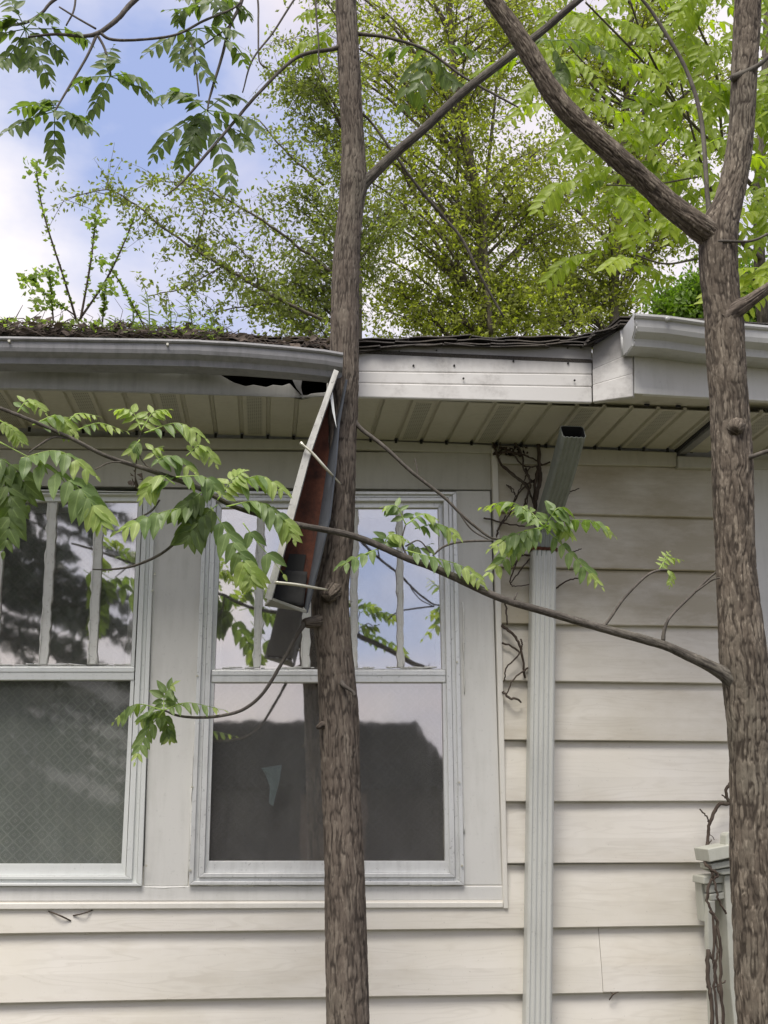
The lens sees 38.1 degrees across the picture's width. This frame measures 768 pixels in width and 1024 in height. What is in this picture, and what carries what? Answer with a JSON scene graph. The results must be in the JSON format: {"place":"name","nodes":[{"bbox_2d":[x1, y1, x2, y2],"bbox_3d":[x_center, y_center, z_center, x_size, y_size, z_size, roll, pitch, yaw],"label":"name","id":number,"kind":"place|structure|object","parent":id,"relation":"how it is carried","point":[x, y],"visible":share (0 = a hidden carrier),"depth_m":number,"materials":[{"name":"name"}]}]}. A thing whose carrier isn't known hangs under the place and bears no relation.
{"place":"outdoors","nodes":[
{"label":"outdoors","id":0,"kind":"place"},
{"bbox_2d":[0,0,767,337],"label":"sky","id":1,"kind":"structure","parent":0,"point":[134,125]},
{"label":"ground","id":2,"kind":"structure","parent":0,"visible":0},
{"bbox_2d":[41,0,431,338],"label":"tree","id":3,"kind":"object","parent":2,"relation":"on","point":[282,305],"visible":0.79,"depth_m":10.36,"materials":[{"name":"green plant"}]},
{"bbox_2d":[0,0,619,1023],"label":"tree","id":4,"kind":"object","parent":2,"relation":"on","point":[346,918],"visible":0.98,"depth_m":3.41,"materials":[{"name":"brown plant"}]},
{"bbox_2d":[0,313,767,1023],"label":"house","id":5,"kind":"structure","parent":2,"relation":"on","point":[530,859],"depth_m":3.69,"materials":[{"name":"white wood"}]},
{"bbox_2d":[48,910,92,920],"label":"dead twigs","id":6,"kind":"object","parent":5,"relation":"on","point":[67,918],"visible":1,"depth_m":3.45,"materials":[{"name":"plant"}]},
{"bbox_2d":[0,488,154,885],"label":"window","id":7,"kind":"structure","parent":5,"relation":"in","point":[75,638],"depth_m":3.68,"materials":[{"name":"grey glass"}]},
{"bbox_2d":[16,156,143,325],"bbox_3d":[-0.963,-0.867,3.532,0.415,0.556,0.132,1,-14,-2],"label":"rose bush","id":8,"kind":"object","parent":5,"relation":"on","point":[47,273],"visible":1,"depth_m":3.50,"materials":[{"name":"green plant"}]},
{"bbox_2d":[0,299,329,349],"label":"leaf litter","id":9,"kind":"object","parent":5,"relation":"on","point":[101,330],"visible":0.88,"depth_m":3.44,"materials":[{"name":"plant"}]},
{"bbox_2d":[0,316,223,338],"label":"ground cover","id":10,"kind":"object","parent":9,"relation":"on","point":[97,323],"visible":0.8,"depth_m":3.44,"materials":[{"name":"green plant"}]},
{"bbox_2d":[103,315,122,327],"bbox_3d":[-0.847,-0.590,3.461,0.064,0.056,0.022,1,-14,-6],"label":"weed","id":11,"kind":"object","parent":9,"relation":"on","point":[111,321],"visible":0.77,"depth_m":3.47,"materials":[{"name":"green plant"}]},
{"bbox_2d":[125,307,139,330],"bbox_3d":[-0.783,-0.603,3.472,0.070,0.085,0.036,5,-15,-19],"label":"weed","id":12,"kind":"object","parent":9,"relation":"on","point":[132,310],"visible":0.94,"depth_m":3.47,"materials":[{"name":"green plant"}]},
{"bbox_2d":[138,293,159,326],"bbox_3d":[-0.740,-0.631,3.508,0.072,0.130,0.043,1,-14,-6],"label":"weed","id":13,"kind":"object","parent":9,"relation":"on","point":[148,311],"visible":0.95,"depth_m":3.51,"materials":[{"name":"green plant"}]},
{"bbox_2d":[179,294,199,325],"bbox_3d":[-0.617,-0.632,3.511,0.076,0.127,0.035,1,-14,-6],"label":"weed","id":14,"kind":"object","parent":9,"relation":"on","point":[195,320],"visible":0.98,"depth_m":3.51,"materials":[{"name":"green plant"}]},
{"bbox_2d":[203,309,216,330],"bbox_3d":[-0.544,-0.604,3.489,0.061,0.081,0.036,5,-15,-17],"label":"weed","id":15,"kind":"object","parent":9,"relation":"on","point":[210,325],"visible":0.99,"depth_m":3.49,"materials":[{"name":"green plant"}]},
{"bbox_2d":[161,305,181,325],"bbox_3d":[-0.678,-0.619,3.536,0.071,0.089,0.042,1,-14,-6],"label":"weed","id":16,"kind":"object","parent":5,"relation":"on","point":[165,317],"visible":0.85,"depth_m":3.54,"materials":[{"name":"green plant"}]},
{"bbox_2d":[145,491,464,888],"bbox_3d":[-0.225,0.528,3.770,1.124,1.454,0.119,1,-14,-6],"label":"window","id":17,"kind":"structure","parent":5,"relation":"in","point":[256,814],"depth_m":3.75,"materials":[{"name":"glass"}]},
{"bbox_2d":[265,369,347,612],"bbox_3d":[-0.220,-0.079,3.245,0.259,0.774,0.130,7,-16,-24],"label":"gutter section","id":18,"kind":"object","parent":5,"relation":"attached to","point":[311,501],"visible":1,"depth_m":3.24,"materials":[{"name":"paint"}]},
{"bbox_2d":[483,442,581,702],"bbox_3d":[0.522,0.125,3.889,0.346,1.076,0.035,1,-14,-6],"label":"vine","id":19,"kind":"object","parent":5,"relation":"attached to","point":[538,477],"visible":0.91,"depth_m":3.93,"materials":[{"name":"brown plant"}]},
{"bbox_2d":[693,832,736,1023],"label":"post","id":20,"kind":"object","parent":5,"relation":"attached to","point":[715,856],"visible":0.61,"depth_m":3.54,"materials":[{"name":"paint"}]},
{"bbox_2d":[699,783,729,1023],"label":"vine","id":21,"kind":"object","parent":20,"relation":"attached to","point":[716,933],"visible":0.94,"depth_m":3.47,"materials":[{"name":"brown plant"}]},
{"bbox_2d":[0,0,767,1023],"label":"tree","id":22,"kind":"object","parent":2,"relation":"on","point":[740,668],"visible":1,"depth_m":3.02,"materials":[{"name":"brown plant"}]},
{"bbox_2d":[128,458,142,489],"bbox_3d":[-0.673,-0.098,3.014,0.042,0.108,0.022,1,-14,-6],"label":"dead leaf cluster","id":23,"kind":"object","parent":22,"relation":"hanging from","point":[133,483],"visible":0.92,"depth_m":3.01,"materials":[{"name":"brown plant"}]},
{"bbox_2d":[255,0,636,337],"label":"tree","id":24,"kind":"object","parent":2,"relation":"on","point":[485,226],"visible":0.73,"depth_m":11.93,"materials":[{"name":"green plant"}]},
{"bbox_2d":[462,0,767,322],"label":"tree","id":25,"kind":"object","parent":2,"relation":"on","point":[647,101],"visible":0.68,"depth_m":7.32,"materials":[{"name":"green plant"}]},
{"bbox_2d":[463,0,767,358],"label":"tree","id":26,"kind":"object","parent":2,"relation":"on","point":[617,301],"visible":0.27,"depth_m":13.35,"materials":[{"name":"green plant"}]},
{"bbox_2d":[632,242,767,321],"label":"tree","id":27,"kind":"object","parent":2,"relation":"on","point":[679,299],"visible":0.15,"depth_m":9.69,"materials":[{"name":"green plant"}]}
]}

